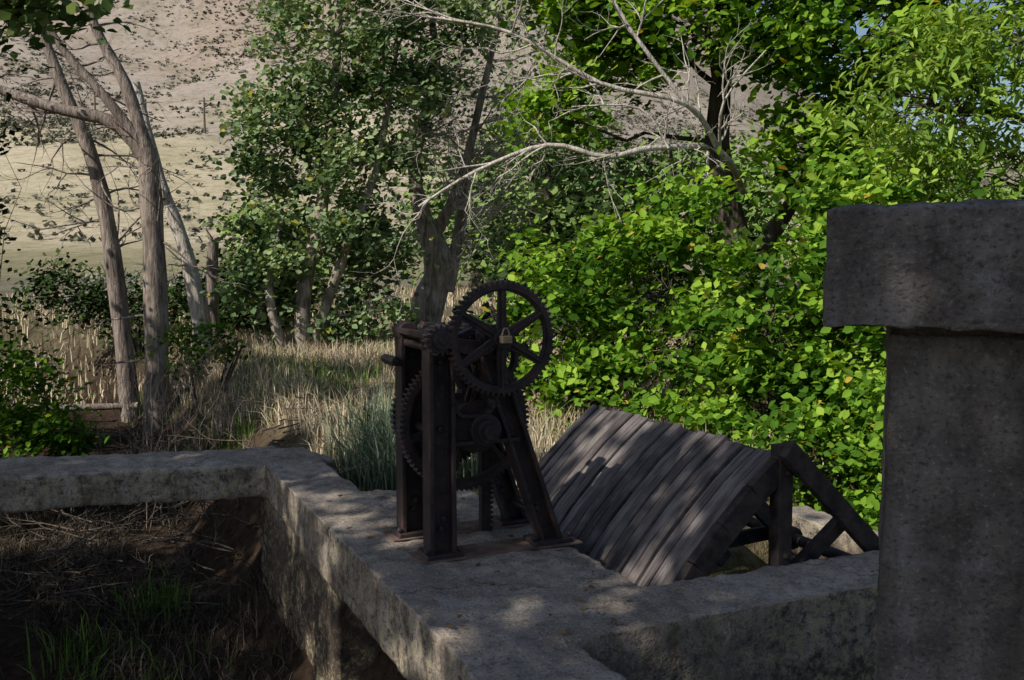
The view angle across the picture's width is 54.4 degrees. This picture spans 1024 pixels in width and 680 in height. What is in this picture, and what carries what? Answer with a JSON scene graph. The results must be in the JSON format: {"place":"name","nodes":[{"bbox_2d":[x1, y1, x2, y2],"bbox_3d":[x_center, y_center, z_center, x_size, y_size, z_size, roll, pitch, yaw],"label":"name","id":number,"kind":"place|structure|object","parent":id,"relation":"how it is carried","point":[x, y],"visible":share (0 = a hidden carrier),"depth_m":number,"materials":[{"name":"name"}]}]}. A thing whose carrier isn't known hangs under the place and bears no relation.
{"place":"outdoors","nodes":[
{"label":"outdoors","id":0,"kind":"place"},
{"bbox_2d":[0,0,1023,679],"bbox_3d":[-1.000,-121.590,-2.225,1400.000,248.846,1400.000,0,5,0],"label":"ground","id":1,"kind":"structure","parent":0,"point":[182,28],"depth_m":124.01,"materials":[{"name":"soil"}]},
{"bbox_2d":[0,36,41,377],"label":"dark willow shrub","id":2,"kind":"object","parent":1,"relation":"on","point":[15,323],"visible":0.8,"depth_m":14.92,"materials":[{"name":"green plant"}]},
{"bbox_2d":[0,333,110,531],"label":"willow shrub","id":3,"kind":"object","parent":1,"relation":"on","point":[20,422],"visible":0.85,"depth_m":10.79,"materials":[{"name":"green plant"}]},
{"bbox_2d":[0,0,133,67],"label":"cottonwood tree","id":4,"kind":"object","parent":1,"relation":"on","point":[36,16],"visible":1,"depth_m":9.19,"materials":[{"name":"green plant"}]},
{"bbox_2d":[2,402,139,411],"bbox_3d":[-7.701,1.146,17.079,2.610,0.170,0.186,0,5,2],"label":"fallen log","id":5,"kind":"object","parent":1,"relation":"on","point":[103,406],"visible":0.47,"depth_m":17.00,"materials":[{"name":"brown wood"}]},
{"bbox_2d":[90,89,95,109],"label":"utility pole","id":6,"kind":"object","parent":1,"relation":"on","point":[94,101],"visible":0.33,"depth_m":257.62,"materials":[{"name":"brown wood"}]},
{"bbox_2d":[7,246,188,355],"bbox_3d":[-8.144,-0.782,19.793,4.105,2.163,2.766,0,5,0],"label":"dark willow shrub","id":7,"kind":"object","parent":1,"relation":"on","point":[98,304],"visible":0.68,"depth_m":19.60,"materials":[{"name":"green plant"}]},
{"bbox_2d":[58,277,142,331],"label":"sagebrush","id":8,"kind":"object","parent":1,"relation":"on","point":[76,326],"visible":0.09,"depth_m":23.02,"materials":[{"name":"green plant"}]},
{"bbox_2d":[62,272,139,311],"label":"sagebrush","id":9,"kind":"object","parent":1,"relation":"on","point":[97,285],"visible":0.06,"depth_m":26.96,"materials":[{"name":"green plant"}]},
{"bbox_2d":[0,29,204,422],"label":"dead tree","id":10,"kind":"object","parent":1,"relation":"on","point":[115,278],"visible":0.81,"depth_m":16.83,"materials":[{"name":"brown wood"}]},
{"bbox_2d":[62,267,142,301],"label":"sagebrush","id":11,"kind":"object","parent":1,"relation":"on","point":[94,278],"visible":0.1,"depth_m":30.66,"materials":[{"name":"green plant"}]},
{"bbox_2d":[87,262,142,290],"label":"sagebrush","id":12,"kind":"object","parent":1,"relation":"on","point":[134,279],"visible":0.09,"depth_m":37.79,"materials":[{"name":"green plant"}]},
{"bbox_2d":[0,4,252,433],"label":"dead tree","id":13,"kind":"object","parent":1,"relation":"on","point":[133,135],"visible":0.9,"depth_m":15.74,"materials":[{"name":"brown wood"}]},
{"bbox_2d":[10,309,263,531],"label":"tall dry weeds","id":14,"kind":"object","parent":1,"relation":"on","point":[174,440],"visible":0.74,"depth_m":11.32,"materials":[{"name":"brown plant"}]},
{"bbox_2d":[0,561,274,679],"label":"green grass tuft","id":15,"kind":"object","parent":1,"relation":"on","point":[158,600],"visible":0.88,"depth_m":7.27,"materials":[{"name":"green plant"}]},
{"bbox_2d":[0,380,326,679],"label":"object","id":16,"kind":"object","parent":1,"relation":"on","point":[35,546],"visible":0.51,"depth_m":7.92,"materials":[{"name":"brown plant"}]},
{"bbox_2d":[130,82,212,365],"bbox_3d":[-5.806,-1.891,16.501,1.430,4.830,1.165,0,5,0],"label":"dead tree","id":17,"kind":"object","parent":1,"relation":"on","point":[194,288],"visible":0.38,"depth_m":16.84,"materials":[{"name":"grey wood"}]},
{"bbox_2d":[0,386,370,619],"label":"dry brush pile","id":18,"kind":"object","parent":1,"relation":"on","point":[103,561],"visible":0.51,"depth_m":9.16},
{"bbox_2d":[167,265,204,289],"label":"sagebrush","id":19,"kind":"object","parent":1,"relation":"on","point":[175,281],"visible":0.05,"depth_m":35.84,"materials":[{"name":"green plant"}]},
{"bbox_2d":[125,310,255,423],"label":"willow shrub","id":20,"kind":"object","parent":1,"relation":"on","point":[201,328],"visible":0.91,"depth_m":14.69,"materials":[{"name":"green plant"}]},
{"bbox_2d":[199,97,208,132],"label":"utility pole","id":21,"kind":"object","parent":1,"relation":"on","point":[204,119],"visible":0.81,"depth_m":226.31,"materials":[{"name":"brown wood"}]},
{"bbox_2d":[174,274,247,321],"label":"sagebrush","id":22,"kind":"object","parent":1,"relation":"on","point":[183,295],"visible":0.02,"depth_m":23.83,"materials":[{"name":"green plant"}]},
{"bbox_2d":[205,229,220,344],"bbox_3d":[-5.400,-0.872,17.990,0.280,2.244,0.278,0,5,0],"label":"tree stump","id":23,"kind":"object","parent":1,"relation":"on","point":[212,313],"visible":0.73,"depth_m":17.89,"materials":[{"name":"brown wood"}]},
{"bbox_2d":[168,234,326,337],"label":"dark willow shrub","id":24,"kind":"object","parent":1,"relation":"on","point":[183,302],"visible":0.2,"depth_m":19.05,"materials":[{"name":"green plant"}]},
{"bbox_2d":[0,280,564,410],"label":"dry grass","id":25,"kind":"structure","parent":1,"relation":"on","point":[457,295],"depth_m":22.94,"materials":[{"name":"beige plant"}]},
{"bbox_2d":[199,177,367,314],"bbox_3d":[-5.342,-2.218,23.869,4.324,3.767,3.344,0,5,0],"label":"willow shrub","id":26,"kind":"object","parent":1,"relation":"on","point":[233,216],"visible":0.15,"depth_m":23.50,"materials":[{"name":"green plant"}]},
{"bbox_2d":[121,329,561,451],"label":"green grass","id":27,"kind":"structure","parent":1,"relation":"on","point":[324,375],"depth_m":13.89,"materials":[{"name":"plant"}]},
{"bbox_2d":[172,0,519,351],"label":"cottonwood tree","id":28,"kind":"object","parent":1,"relation":"on","point":[359,252],"visible":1,"depth_m":17.31,"materials":[{"name":"green plant"}]},
{"bbox_2d":[318,274,403,308],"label":"sagebrush","id":29,"kind":"object","parent":1,"relation":"on","point":[384,297],"visible":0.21,"depth_m":28.93,"materials":[{"name":"green plant"}]},
{"bbox_2d":[222,375,572,491],"bbox_3d":[-0.913,0.840,7.811,2.866,0.992,2.990,2,5,23],"label":"bluegreen bunchgrass","id":30,"kind":"object","parent":1,"relation":"on","point":[374,441],"visible":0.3,"depth_m":7.60,"materials":[{"name":"green plant"}]},
{"bbox_2d":[279,0,580,323],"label":"old willow tree","id":31,"kind":"object","parent":1,"relation":"on","point":[434,287],"visible":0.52,"depth_m":19.66,"materials":[{"name":"green plant"}]},
{"bbox_2d":[0,446,878,679],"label":"concrete headgate","id":32,"kind":"object","parent":1,"relation":"on","point":[354,600],"visible":0.84,"depth_m":4.62,"materials":[{"name":"grey concrete"}]},
{"bbox_2d":[381,280,582,564],"bbox_3d":[-0.152,0.520,5.223,0.895,1.685,0.910,-2,5,-24],"label":"gate hoist","id":33,"kind":"object","parent":32,"relation":"on","point":[441,428],"visible":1,"depth_m":5.01,"materials":[{"name":"metal"}]},
{"bbox_2d":[286,453,878,633],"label":"fallen leaves","id":34,"kind":"object","parent":32,"relation":"on","point":[559,630],"visible":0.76,"depth_m":4.50,"materials":[{"name":"brown plant"}]},
{"bbox_2d":[138,311,859,505],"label":"dry grass","id":35,"kind":"structure","parent":1,"relation":"on","point":[336,354],"depth_m":12.84,"materials":[{"name":"beige plant"}]},
{"bbox_2d":[0,0,1020,261],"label":"hillside scrub","id":36,"kind":"object","parent":1,"relation":"on","point":[50,138],"visible":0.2,"depth_m":244.38,"materials":[{"name":"green plant"}]},
{"bbox_2d":[480,144,765,440],"bbox_3d":[1.018,-0.236,10.025,2.988,3.381,2.314,2,5,21],"label":"chokecherry shrub","id":37,"kind":"object","parent":1,"relation":"on","point":[604,364],"visible":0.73,"depth_m":9.78,"materials":[{"name":"green plant"}]},
{"bbox_2d":[445,187,838,399],"bbox_3d":[1.646,-0.301,12.304,5.128,3.473,2.520,0,5,0],"label":"chokecherry shrub","id":38,"kind":"object","parent":1,"relation":"on","point":[491,314],"visible":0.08,"depth_m":12.14,"materials":[{"name":"green plant"}]},
{"bbox_2d":[352,0,1023,339],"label":"box elder tree","id":39,"kind":"object","parent":1,"relation":"on","point":[624,31],"visible":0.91,"depth_m":11.86,"materials":[{"name":"green plant"}]},
{"bbox_2d":[518,404,878,586],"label":"timber sluice gate","id":40,"kind":"structure","parent":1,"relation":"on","point":[639,500],"depth_m":5.29,"materials":[{"name":"grey wood"}]},
{"bbox_2d":[391,41,1023,296],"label":"distant trees","id":41,"kind":"object","parent":1,"relation":"on","point":[559,216],"visible":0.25,"depth_m":32.78,"materials":[{"name":"green plant"}]},
{"bbox_2d":[648,140,937,466],"bbox_3d":[2.689,-0.143,9.125,3.243,3.464,2.722,0,5,0],"label":"chokecherry shrub","id":42,"kind":"object","parent":1,"relation":"on","point":[806,374],"visible":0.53,"depth_m":8.90,"materials":[{"name":"green plant"}]},
{"bbox_2d":[731,364,885,530],"bbox_3d":[2.963,0.915,7.853,2.142,2.541,2.622,-4,6,-40],"label":"chokecherry shrub","id":43,"kind":"object","parent":1,"relation":"on","point":[865,505],"visible":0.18,"depth_m":7.82,"materials":[{"name":"green plant"}]},
{"bbox_2d":[777,0,1023,229],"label":"ash tree","id":44,"kind":"object","parent":1,"relation":"on","point":[961,81],"visible":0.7,"depth_m":9.71,"materials":[{"name":"green plant"}]},
{"bbox_2d":[858,159,1017,453],"bbox_3d":[4.591,-0.054,9.213,3.690,3.200,2.595,-3,6,-36],"label":"chokecherry shrub","id":45,"kind":"object","parent":1,"relation":"on","point":[978,191],"visible":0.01,"depth_m":9.18,"materials":[{"name":"green plant"}]},
{"bbox_2d":[874,327,1023,679],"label":"shaft","id":46,"kind":"object","parent":1,"relation":"on","point":[950,587],"visible":0.83,"depth_m":2.50,"materials":[{"name":"concrete"}]},
{"bbox_2d":[822,198,1023,333],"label":"cap","id":47,"kind":"object","parent":46,"relation":"on","point":[956,266],"visible":1,"depth_m":2.33,"materials":[{"name":"concrete"}]},
{"bbox_2d":[754,0,1023,151],"label":"sky","id":48,"kind":"structure","parent":0,"point":[862,32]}
]}

